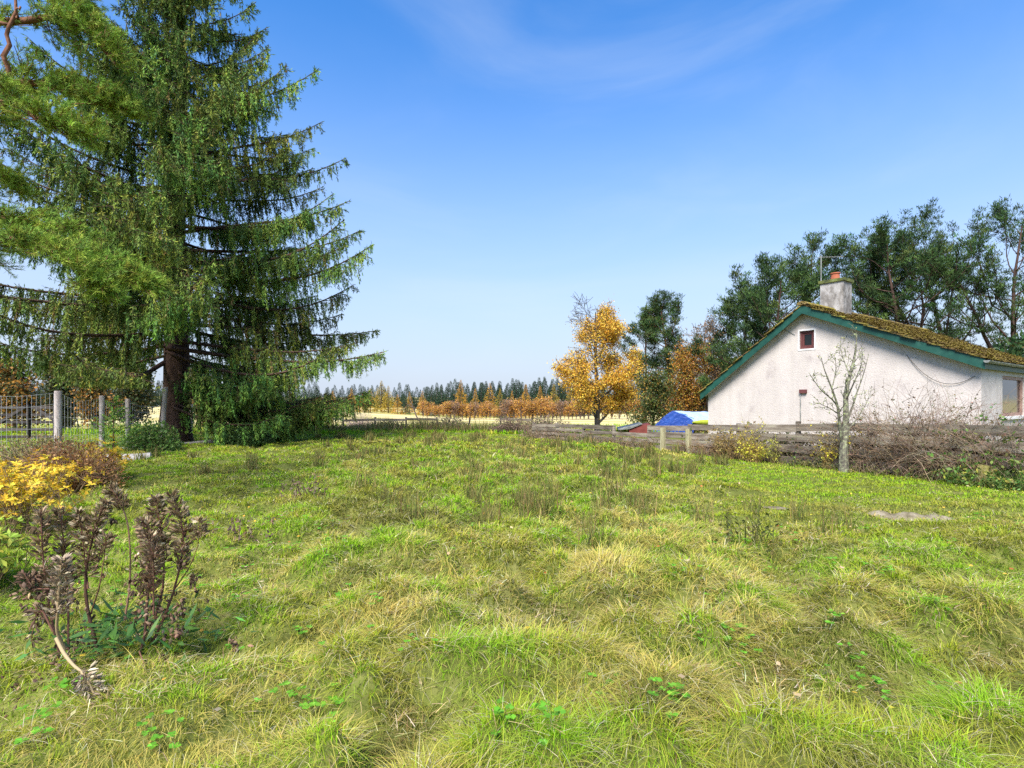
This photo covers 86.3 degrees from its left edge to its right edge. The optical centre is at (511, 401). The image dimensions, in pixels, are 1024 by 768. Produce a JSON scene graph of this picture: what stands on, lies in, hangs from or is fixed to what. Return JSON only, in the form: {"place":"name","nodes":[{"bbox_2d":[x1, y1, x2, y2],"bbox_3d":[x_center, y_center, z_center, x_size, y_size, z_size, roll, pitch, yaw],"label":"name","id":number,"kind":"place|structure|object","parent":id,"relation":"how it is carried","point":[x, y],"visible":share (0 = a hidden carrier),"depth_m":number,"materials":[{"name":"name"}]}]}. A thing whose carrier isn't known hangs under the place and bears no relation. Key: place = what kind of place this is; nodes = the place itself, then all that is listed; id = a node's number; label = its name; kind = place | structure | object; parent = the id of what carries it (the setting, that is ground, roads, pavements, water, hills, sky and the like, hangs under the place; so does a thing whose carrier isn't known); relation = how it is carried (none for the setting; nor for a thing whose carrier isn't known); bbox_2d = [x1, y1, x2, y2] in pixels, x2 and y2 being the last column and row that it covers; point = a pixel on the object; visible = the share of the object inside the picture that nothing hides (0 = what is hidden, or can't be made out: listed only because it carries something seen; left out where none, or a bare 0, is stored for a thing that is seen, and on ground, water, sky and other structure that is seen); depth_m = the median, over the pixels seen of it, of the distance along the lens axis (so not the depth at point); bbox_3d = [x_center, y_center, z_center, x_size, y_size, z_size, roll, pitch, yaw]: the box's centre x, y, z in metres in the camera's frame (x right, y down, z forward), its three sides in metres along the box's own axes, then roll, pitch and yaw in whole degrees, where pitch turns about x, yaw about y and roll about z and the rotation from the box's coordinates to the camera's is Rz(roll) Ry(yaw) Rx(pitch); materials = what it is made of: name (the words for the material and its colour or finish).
{"place":"outdoors","nodes":[
{"label":"outdoors","id":0,"kind":"place"},
{"bbox_2d":[0,397,1023,767],"bbox_3d":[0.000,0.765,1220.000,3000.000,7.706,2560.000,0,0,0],"label":"ground","id":1,"kind":"structure","parent":0,"point":[264,507],"depth_m":3.64,"materials":[{"name":"plant"}]},
{"bbox_2d":[0,514,42,588],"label":"azalea bush","id":2,"kind":"object","parent":1,"relation":"on","point":[6,557],"visible":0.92,"depth_m":4.47,"materials":[{"name":"green plant"}]},
{"bbox_2d":[0,358,53,427],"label":"field tree","id":3,"kind":"object","parent":1,"relation":"on","point":[12,385],"visible":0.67,"depth_m":43.38,"materials":[{"name":"orange plant"}]},
{"bbox_2d":[0,405,53,438],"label":"field gate","id":4,"kind":"structure","parent":1,"relation":"on","point":[28,415],"depth_m":22.48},
{"bbox_2d":[0,452,63,523],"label":"azalea bush","id":5,"kind":"object","parent":1,"relation":"on","point":[20,467],"visible":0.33,"depth_m":7.05,"materials":[{"name":"yellow plant"}]},
{"bbox_2d":[0,430,103,475],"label":"rusty shrub","id":6,"kind":"object","parent":1,"relation":"on","point":[5,452],"visible":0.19,"depth_m":11.04,"materials":[{"name":"brown plant"}]},
{"bbox_2d":[0,447,106,536],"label":"azalea bush","id":7,"kind":"object","parent":1,"relation":"on","point":[7,498],"visible":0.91,"depth_m":6.51,"materials":[{"name":"yellow plant"}]},
{"bbox_2d":[1,503,107,717],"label":"dead seed plant","id":8,"kind":"object","parent":1,"relation":"on","point":[64,560],"visible":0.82,"depth_m":3.15,"materials":[{"name":"plant"}]},
{"bbox_2d":[33,358,82,428],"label":"field tree","id":9,"kind":"object","parent":1,"relation":"on","point":[69,421],"visible":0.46,"depth_m":47.44,"materials":[{"name":"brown plant"}]},
{"bbox_2d":[28,454,104,500],"bbox_3d":[-7.445,1.266,9.004,1.094,0.779,0.937,0,0,26],"label":"azalea bush","id":10,"kind":"object","parent":1,"relation":"on","point":[67,472],"visible":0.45,"depth_m":8.97,"materials":[{"name":"yellow plant"}]},
{"bbox_2d":[9,437,132,496],"bbox_3d":[-7.875,1.173,9.706,2.032,1.083,1.550,0,0,0],"label":"rusty shrub","id":11,"kind":"object","parent":1,"relation":"on","point":[96,466],"visible":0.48,"depth_m":9.61,"materials":[{"name":"brown plant"}]},
{"bbox_2d":[0,0,178,308],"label":"pine tree","id":12,"kind":"object","parent":1,"relation":"on","point":[95,264],"visible":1,"depth_m":7.54,"materials":[{"name":"green plant"}]},
{"bbox_2d":[49,480,130,663],"bbox_3d":[-2.649,1.130,3.419,0.449,1.254,0.293,0,0,0],"label":"dead seed plant","id":13,"kind":"object","parent":1,"relation":"on","point":[104,510],"visible":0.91,"depth_m":3.40,"materials":[{"name":"plant"}]},
{"bbox_2d":[0,391,192,450],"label":"wire fence","id":14,"kind":"object","parent":1,"relation":"on","point":[58,410],"visible":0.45,"depth_m":16.33,"materials":[{"name":"grey"}]},
{"bbox_2d":[69,385,126,428],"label":"field tree","id":15,"kind":"object","parent":1,"relation":"on","point":[88,394],"visible":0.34,"depth_m":45.53,"materials":[{"name":"brown plant"}]},
{"bbox_2d":[70,436,139,481],"bbox_3d":[-8.036,1.153,10.654,1.253,1.006,1.186,0,0,0],"label":"azalea bush","id":16,"kind":"object","parent":1,"relation":"on","point":[120,456],"visible":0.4,"depth_m":10.57,"materials":[{"name":"brown plant"}]},
{"bbox_2d":[84,395,141,452],"bbox_3d":[-11.575,0.780,15.931,1.334,1.940,1.510,0,0,-24],"label":"spruce seedling","id":17,"kind":"object","parent":1,"relation":"on","point":[112,417],"visible":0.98,"depth_m":15.92,"materials":[{"name":"green plant"}]},
{"bbox_2d":[102,452,151,460],"bbox_3d":[-10.423,1.547,14.648,1.275,0.294,0.269,0,0,-23],"label":"log","id":18,"kind":"object","parent":1,"relation":"on","point":[146,455],"visible":0.17,"depth_m":14.68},
{"bbox_2d":[0,586,255,672],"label":"leaf clump","id":19,"kind":"object","parent":1,"relation":"on","point":[105,630],"visible":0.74,"depth_m":3.34,"materials":[{"name":"green plant"}]},
{"bbox_2d":[107,364,161,428],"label":"field tree","id":20,"kind":"object","parent":1,"relation":"on","point":[137,398],"visible":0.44,"depth_m":50.06,"materials":[{"name":"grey plant"}]},
{"bbox_2d":[118,419,183,453],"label":"elder bush","id":21,"kind":"object","parent":1,"relation":"on","point":[145,443],"visible":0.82,"depth_m":16.79,"materials":[{"name":"green plant"}]},
{"bbox_2d":[161,387,167,435],"bbox_3d":[-12.447,0.724,19.504,0.317,2.460,0.164,0,0,0],"label":"fence stake","id":22,"kind":"object","parent":1,"relation":"on","point":[164,405],"visible":0.55,"depth_m":19.44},
{"bbox_2d":[122,439,217,447],"bbox_3d":[-11.727,1.568,18.901,0.268,0.290,3.597,0,0,19],"label":"log","id":23,"kind":"object","parent":1,"relation":"on","point":[209,441],"visible":0.15,"depth_m":19.89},
{"bbox_2d":[113,489,253,666],"bbox_3d":[-1.890,1.131,3.204,1.046,1.181,0.613,0,0,43],"label":"dead seed plant","id":24,"kind":"object","parent":1,"relation":"on","point":[154,543],"visible":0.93,"depth_m":3.35,"materials":[{"name":"plant"}]},
{"bbox_2d":[0,0,385,446],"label":"spruce tree","id":25,"kind":"object","parent":1,"relation":"on","point":[184,157],"visible":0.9,"depth_m":19.11,"materials":[{"name":"green plant"}]},
{"bbox_2d":[207,516,278,547],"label":"dead tuft","id":26,"kind":"object","parent":1,"relation":"on","point":[233,529],"visible":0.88,"depth_m":6.19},
{"bbox_2d":[217,426,275,447],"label":"fern clump","id":27,"kind":"object","parent":1,"relation":"on","point":[237,442],"visible":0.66,"depth_m":19.04,"materials":[{"name":"green plant"}]},
{"bbox_2d":[279,473,333,497],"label":"dead tuft","id":28,"kind":"object","parent":1,"relation":"on","point":[295,494],"visible":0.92,"depth_m":8.36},
{"bbox_2d":[340,411,376,425],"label":"bare shrub","id":29,"kind":"object","parent":1,"relation":"on","point":[359,422],"visible":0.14,"depth_m":39.87,"materials":[{"name":"beige plant"}]},
{"bbox_2d":[371,381,394,410],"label":"larch tree","id":30,"kind":"object","parent":1,"relation":"on","point":[382,387],"visible":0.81,"depth_m":157.79,"materials":[{"name":"yellow plant"}]},
{"bbox_2d":[379,386,396,412],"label":"larch tree","id":31,"kind":"object","parent":1,"relation":"on","point":[388,402],"visible":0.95,"depth_m":148.54,"materials":[{"name":"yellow plant"}]},
{"bbox_2d":[376,419,408,429],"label":"bush","id":32,"kind":"object","parent":1,"relation":"on","point":[398,425],"visible":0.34,"depth_m":29.91,"materials":[{"name":"green plant"}]},
{"bbox_2d":[391,394,404,413],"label":"larch tree","id":33,"kind":"object","parent":1,"relation":"on","point":[397,409],"visible":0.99,"depth_m":146.12,"materials":[{"name":"yellow plant"}]},
{"bbox_2d":[400,398,410,414],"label":"fir tree","id":34,"kind":"object","parent":1,"relation":"on","point":[406,412],"visible":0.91,"depth_m":147.83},
{"bbox_2d":[398,385,415,406],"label":"fir tree","id":35,"kind":"object","parent":1,"relation":"on","point":[403,394],"visible":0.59,"depth_m":200.64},
{"bbox_2d":[295,415,552,431],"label":"tall weeds","id":36,"kind":"object","parent":1,"relation":"on","point":[420,425],"visible":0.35,"depth_m":28.65,"materials":[{"name":"brown plant"}]},
{"bbox_2d":[334,417,532,427],"bbox_3d":[-6.402,1.587,33.042,15.355,1.244,0.115,0,0,0],"label":"rail fence","id":37,"kind":"object","parent":1,"relation":"on","point":[372,419],"visible":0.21,"depth_m":32.98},
{"bbox_2d":[437,385,447,413],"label":"fir tree","id":38,"kind":"object","parent":1,"relation":"on","point":[441,393],"visible":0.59,"depth_m":171.01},
{"bbox_2d":[431,415,470,428],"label":"bush","id":39,"kind":"object","parent":1,"relation":"on","point":[452,422],"visible":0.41,"depth_m":29.40,"materials":[{"name":"beige plant"}]},
{"bbox_2d":[449,399,460,418],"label":"birch scrub","id":40,"kind":"object","parent":1,"relation":"on","point":[454,407],"visible":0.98,"depth_m":132.13,"materials":[{"name":"brown plant"}]},
{"bbox_2d":[448,379,461,413],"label":"fir tree","id":41,"kind":"object","parent":1,"relation":"on","point":[453,391],"visible":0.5,"depth_m":174.83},
{"bbox_2d":[452,381,471,416],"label":"larch tree","id":42,"kind":"object","parent":1,"relation":"on","point":[460,400],"visible":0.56,"depth_m":150.54,"materials":[{"name":"orange plant"}]},
{"bbox_2d":[457,401,466,418],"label":"birch scrub","id":43,"kind":"object","parent":1,"relation":"on","point":[462,406],"visible":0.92,"depth_m":132.92,"materials":[{"name":"orange plant"}]},
{"bbox_2d":[469,401,478,419],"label":"birch scrub","id":44,"kind":"object","parent":1,"relation":"on","point":[476,408],"visible":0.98,"depth_m":129.28,"materials":[{"name":"brown plant"}]},
{"bbox_2d":[476,383,485,406],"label":"fir tree","id":45,"kind":"object","parent":1,"relation":"on","point":[481,390],"visible":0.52,"depth_m":170.40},
{"bbox_2d":[483,383,495,415],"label":"larch tree","id":46,"kind":"object","parent":1,"relation":"on","point":[486,398],"visible":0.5,"depth_m":158.22,"materials":[{"name":"orange plant"}]},
{"bbox_2d":[485,401,494,416],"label":"birch scrub","id":47,"kind":"object","parent":1,"relation":"on","point":[488,408],"visible":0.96,"depth_m":130.88,"materials":[{"name":"orange plant"}]},
{"bbox_2d":[133,430,865,556],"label":"rushes","id":48,"kind":"object","parent":1,"relation":"on","point":[526,495],"visible":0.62,"depth_m":8.67,"materials":[{"name":"green plant"}]},
{"bbox_2d":[499,398,512,416],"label":"birch scrub","id":49,"kind":"object","parent":1,"relation":"on","point":[504,406],"visible":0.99,"depth_m":128.12,"materials":[{"name":"brown plant"}]},
{"bbox_2d":[488,415,531,432],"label":"bush","id":50,"kind":"object","parent":1,"relation":"on","point":[510,426],"visible":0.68,"depth_m":27.84,"materials":[{"name":"brown plant"}]},
{"bbox_2d":[11,505,1023,748],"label":"clover","id":51,"kind":"object","parent":1,"relation":"on","point":[541,706],"visible":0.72,"depth_m":2.85,"materials":[{"name":"green plant"}]},
{"bbox_2d":[515,397,527,416],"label":"birch scrub","id":52,"kind":"object","parent":1,"relation":"on","point":[521,404],"visible":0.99,"depth_m":127.30,"materials":[{"name":"orange plant"}]},
{"bbox_2d":[533,397,546,416],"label":"birch scrub","id":53,"kind":"object","parent":1,"relation":"on","point":[541,409],"visible":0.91,"depth_m":129.44,"materials":[{"name":"orange plant"}]},
{"bbox_2d":[534,377,552,412],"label":"fir tree","id":54,"kind":"object","parent":1,"relation":"on","point":[544,385],"visible":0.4,"depth_m":171.64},
{"bbox_2d":[538,394,552,416],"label":"birch scrub","id":55,"kind":"object","parent":1,"relation":"on","point":[544,413],"visible":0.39,"depth_m":130.13,"materials":[{"name":"orange plant"}]},
{"bbox_2d":[518,414,574,436],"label":"bush","id":56,"kind":"object","parent":1,"relation":"on","point":[545,422],"visible":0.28,"depth_m":25.41,"materials":[{"name":"brown plant"}]},
{"bbox_2d":[542,400,553,415],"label":"birch scrub","id":57,"kind":"object","parent":1,"relation":"on","point":[547,407],"visible":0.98,"depth_m":126.81,"materials":[{"name":"orange plant"}]},
{"bbox_2d":[519,421,601,441],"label":"dead weeds","id":58,"kind":"object","parent":1,"relation":"on","point":[557,437],"visible":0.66,"depth_m":22.61,"materials":[{"name":"brown plant"}]},
{"bbox_2d":[555,399,566,419],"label":"birch scrub","id":59,"kind":"object","parent":1,"relation":"on","point":[559,407],"visible":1,"depth_m":127.30,"materials":[{"name":"brown plant"}]},
{"bbox_2d":[563,402,572,419],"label":"birch scrub","id":60,"kind":"object","parent":1,"relation":"on","point":[568,409],"visible":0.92,"depth_m":127.59,"materials":[{"name":"orange plant"}]},
{"bbox_2d":[548,292,647,430],"bbox_3d":[4.321,-1.674,27.252,4.678,7.255,4.612,0,0,-18],"label":"birch tree","id":61,"kind":"object","parent":1,"relation":"on","point":[604,327],"visible":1,"depth_m":26.58,"materials":[{"name":"yellow plant"}]},
{"bbox_2d":[597,431,667,448],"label":"dead weeds","id":62,"kind":"object","parent":1,"relation":"on","point":[624,442],"visible":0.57,"depth_m":18.75,"materials":[{"name":"brown plant"}]},
{"bbox_2d":[617,422,650,432],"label":"shed","id":63,"kind":"structure","parent":1,"relation":"on","point":[638,427],"depth_m":26.74,"materials":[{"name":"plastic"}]},
{"bbox_2d":[617,303,670,417],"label":"pine tree","id":64,"kind":"object","parent":1,"relation":"on","point":[636,331],"visible":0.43,"depth_m":42.40,"materials":[{"name":"green plant"}]},
{"bbox_2d":[624,358,685,425],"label":"autumn tree","id":65,"kind":"object","parent":1,"relation":"on","point":[656,395],"visible":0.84,"depth_m":35.38,"materials":[{"name":"green plant"}]},
{"bbox_2d":[636,289,693,412],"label":"pine tree","id":66,"kind":"object","parent":1,"relation":"on","point":[657,308],"visible":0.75,"depth_m":40.75,"materials":[{"name":"green plant"}]},
{"bbox_2d":[653,411,707,433],"bbox_3d":[9.708,1.652,27.901,5.232,2.336,1.616,0,0,-24],"label":"tarpaulin stack","id":67,"kind":"object","parent":1,"relation":"on","point":[678,418],"visible":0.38,"depth_m":27.18,"materials":[{"name":"plastic"}]},
{"bbox_2d":[663,332,719,411],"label":"autumn tree","id":68,"kind":"object","parent":1,"relation":"on","point":[686,361],"visible":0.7,"depth_m":36.14,"materials":[{"name":"orange plant"}]},
{"bbox_2d":[670,435,728,456],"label":"dead weeds","id":69,"kind":"object","parent":1,"relation":"on","point":[698,446],"visible":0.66,"depth_m":16.39,"materials":[{"name":"brown plant"}]},
{"bbox_2d":[678,312,730,411],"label":"bare tree","id":70,"kind":"object","parent":1,"relation":"on","point":[715,371],"visible":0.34,"depth_m":36.42,"materials":[{"name":"grey plant"}]},
{"bbox_2d":[696,313,737,404],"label":"bare tree","id":71,"kind":"object","parent":1,"relation":"on","point":[712,332],"visible":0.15,"depth_m":38.36,"materials":[{"name":"grey plant"}]},
{"bbox_2d":[700,422,760,459],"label":"tan shrub","id":72,"kind":"object","parent":1,"relation":"on","point":[725,450],"visible":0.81,"depth_m":15.52,"materials":[{"name":"beige plant"}]},
{"bbox_2d":[686,274,787,400],"bbox_3d":[14.645,-2.550,34.359,7.592,10.856,7.736,0,0,-18],"label":"pine tree","id":73,"kind":"object","parent":1,"relation":"on","point":[737,307],"visible":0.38,"depth_m":34.64,"materials":[{"name":"green plant"}]},
{"bbox_2d":[698,503,784,561],"bbox_3d":[2.327,1.332,5.551,0.845,0.603,0.736,0,0,22],"label":"dead tuft","id":74,"kind":"object","parent":1,"relation":"on","point":[728,532],"visible":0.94,"depth_m":5.56,"materials":[{"name":"plant"}]},
{"bbox_2d":[730,415,783,460],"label":"yellow shrub","id":75,"kind":"object","parent":1,"relation":"on","point":[749,441],"visible":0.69,"depth_m":15.00,"materials":[{"name":"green plant"}]},
{"bbox_2d":[735,439,780,462],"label":"yellow shrub","id":76,"kind":"object","parent":1,"relation":"on","point":[749,453],"visible":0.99,"depth_m":14.70,"materials":[{"name":"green plant"}]},
{"bbox_2d":[758,433,792,463],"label":"yellow shrub","id":77,"kind":"object","parent":1,"relation":"on","point":[772,454],"visible":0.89,"depth_m":14.40,"materials":[{"name":"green plant"}]},
{"bbox_2d":[532,421,1023,486],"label":"board fence","id":78,"kind":"object","parent":1,"relation":"on","point":[663,435],"visible":0.62,"depth_m":14.04,"materials":[{"name":"wood"}]},
{"bbox_2d":[695,432,792,463],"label":"ivy","id":79,"kind":"object","parent":78,"relation":"attached to","point":[742,452],"visible":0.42,"depth_m":15.10,"materials":[{"name":"green plant"}]},
{"bbox_2d":[681,419,892,465],"bbox_3d":[7.302,1.335,15.440,2.530,1.767,6.889,0,0,-29],"label":"nettle bed","id":80,"kind":"object","parent":1,"relation":"on","point":[786,442],"visible":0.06,"depth_m":14.73,"materials":[{"name":"brown plant"}]},
{"bbox_2d":[720,251,856,372],"bbox_3d":[16.230,-3.165,32.211,7.472,11.519,7.238,0,0,17],"label":"pine tree","id":81,"kind":"object","parent":1,"relation":"on","point":[772,277],"visible":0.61,"depth_m":31.43,"materials":[{"name":"green plant"}]},
{"bbox_2d":[738,226,866,334],"bbox_3d":[19.144,-4.022,36.087,7.372,14.212,9.443,0,0,0],"label":"pine tree","id":82,"kind":"object","parent":1,"relation":"on","point":[831,250],"visible":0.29,"depth_m":34.78,"materials":[{"name":"green plant"}]},
{"bbox_2d":[770,424,883,469],"bbox_3d":[7.990,1.185,13.760,2.851,1.458,2.545,0,0,18],"label":"bramble thicket","id":83,"kind":"object","parent":1,"relation":"on","point":[830,446],"visible":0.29,"depth_m":13.70,"materials":[{"name":"brown plant"}]},
{"bbox_2d":[808,421,858,468],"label":"yellow shrub","id":84,"kind":"object","parent":1,"relation":"on","point":[827,453],"visible":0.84,"depth_m":13.16,"materials":[{"name":"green plant"}]},
{"bbox_2d":[806,323,876,472],"bbox_3d":[7.643,-0.063,12.480,2.277,3.563,1.003,0,0,-34],"label":"bare sapling","id":85,"kind":"object","parent":1,"relation":"on","point":[843,464],"visible":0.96,"depth_m":12.56,"materials":[{"name":"grey plant"}]},
{"bbox_2d":[697,255,1023,448],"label":"cottage","id":86,"kind":"structure","parent":1,"relation":"on","point":[766,380],"depth_m":16.81,"materials":[{"name":"paint"}]},
{"bbox_2d":[798,328,815,350],"bbox_3d":[9.495,-1.969,17.535,0.142,0.680,0.560,0,0,-36],"label":"window","id":87,"kind":"structure","parent":86,"relation":"in","point":[806,339],"depth_m":17.56,"materials":[{"name":"red glass"}]},
{"bbox_2d":[1001,376,1023,419],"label":"window","id":88,"kind":"structure","parent":86,"relation":"in","point":[1009,384],"depth_m":16.06,"materials":[{"name":"clear glass"}]},
{"bbox_2d":[778,454,954,480],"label":"dead weeds","id":89,"kind":"object","parent":1,"relation":"on","point":[851,469],"visible":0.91,"depth_m":12.50,"materials":[{"name":"brown plant"}]},
{"bbox_2d":[814,224,953,335],"bbox_3d":[24.772,-4.417,36.996,7.967,14.853,7.440,0,0,0],"label":"pine tree","id":90,"kind":"object","parent":1,"relation":"on","point":[879,270],"visible":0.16,"depth_m":35.57,"materials":[{"name":"green plant"}]},
{"bbox_2d":[781,374,1022,481],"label":"bramble thicket","id":91,"kind":"object","parent":1,"relation":"on","point":[879,450],"visible":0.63,"depth_m":12.08,"materials":[{"name":"brown plant"}]},
{"bbox_2d":[794,197,1009,349],"bbox_3d":[26.360,-5.102,36.998,10.155,15.971,11.137,0,0,-30],"label":"pine tree","id":92,"kind":"object","parent":1,"relation":"on","point":[926,212],"visible":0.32,"depth_m":34.71,"materials":[{"name":"green plant"}]},
{"bbox_2d":[819,211,1016,338],"bbox_3d":[23.907,-4.329,33.242,8.750,13.842,8.597,0,0,-23],"label":"pine tree","id":93,"kind":"object","parent":1,"relation":"on","point":[896,301],"visible":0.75,"depth_m":32.46,"materials":[{"name":"green plant"}]},
{"bbox_2d":[848,380,1023,485],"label":"bramble thicket","id":94,"kind":"object","parent":1,"relation":"on","point":[943,449],"visible":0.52,"depth_m":11.20,"materials":[{"name":"brown plant"}]},
{"bbox_2d":[895,195,1023,350],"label":"pine tree","id":95,"kind":"object","parent":1,"relation":"on","point":[999,213],"visible":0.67,"depth_m":32.24,"materials":[{"name":"green plant"}]},
{"bbox_2d":[906,396,1023,486],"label":"raspberry bush","id":96,"kind":"object","parent":1,"relation":"on","point":[1012,462],"visible":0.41,"depth_m":10.63,"materials":[{"name":"brown plant"}]},
{"bbox_2d":[928,461,1023,490],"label":"flowering plants","id":97,"kind":"object","parent":1,"relation":"on","point":[997,484],"visible":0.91,"depth_m":10.35,"materials":[{"name":"green plant"}]},
{"bbox_2d":[973,464,997,486],"bbox_3d":[9.195,1.459,10.623,0.548,0.450,0.246,0,0,-14],"label":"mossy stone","id":98,"kind":"object","parent":1,"relation":"on","point":[981,466],"visible":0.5,"depth_m":10.56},
{"bbox_2d":[973,256,1023,348],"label":"pine tree","id":99,"kind":"object","parent":1,"relation":"on","point":[1022,276],"visible":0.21,"depth_m":36.66,"materials":[{"name":"green plant"}]},
{"bbox_2d":[993,330,1023,356],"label":"evergreen bush","id":100,"kind":"object","parent":1,"relation":"on","point":[1018,350],"visible":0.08,"depth_m":26.92,"materials":[{"name":"green plant"}]},
{"bbox_2d":[0,0,1023,397],"label":"sky","id":101,"kind":"structure","parent":0,"point":[508,160],"materials":[{"name":"blue"}]},
{"bbox_2d":[14,439,1016,751],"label":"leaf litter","id":102,"kind":"object","parent":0,"point":[528,627],"visible":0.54,"depth_m":4.27,"materials":[{"name":"plant"}]},
{"bbox_2d":[762,506,954,521],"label":"bare earth","id":103,"kind":"structure","parent":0,"point":[909,515],"depth_m":7.57,"materials":[{"name":"soil"}]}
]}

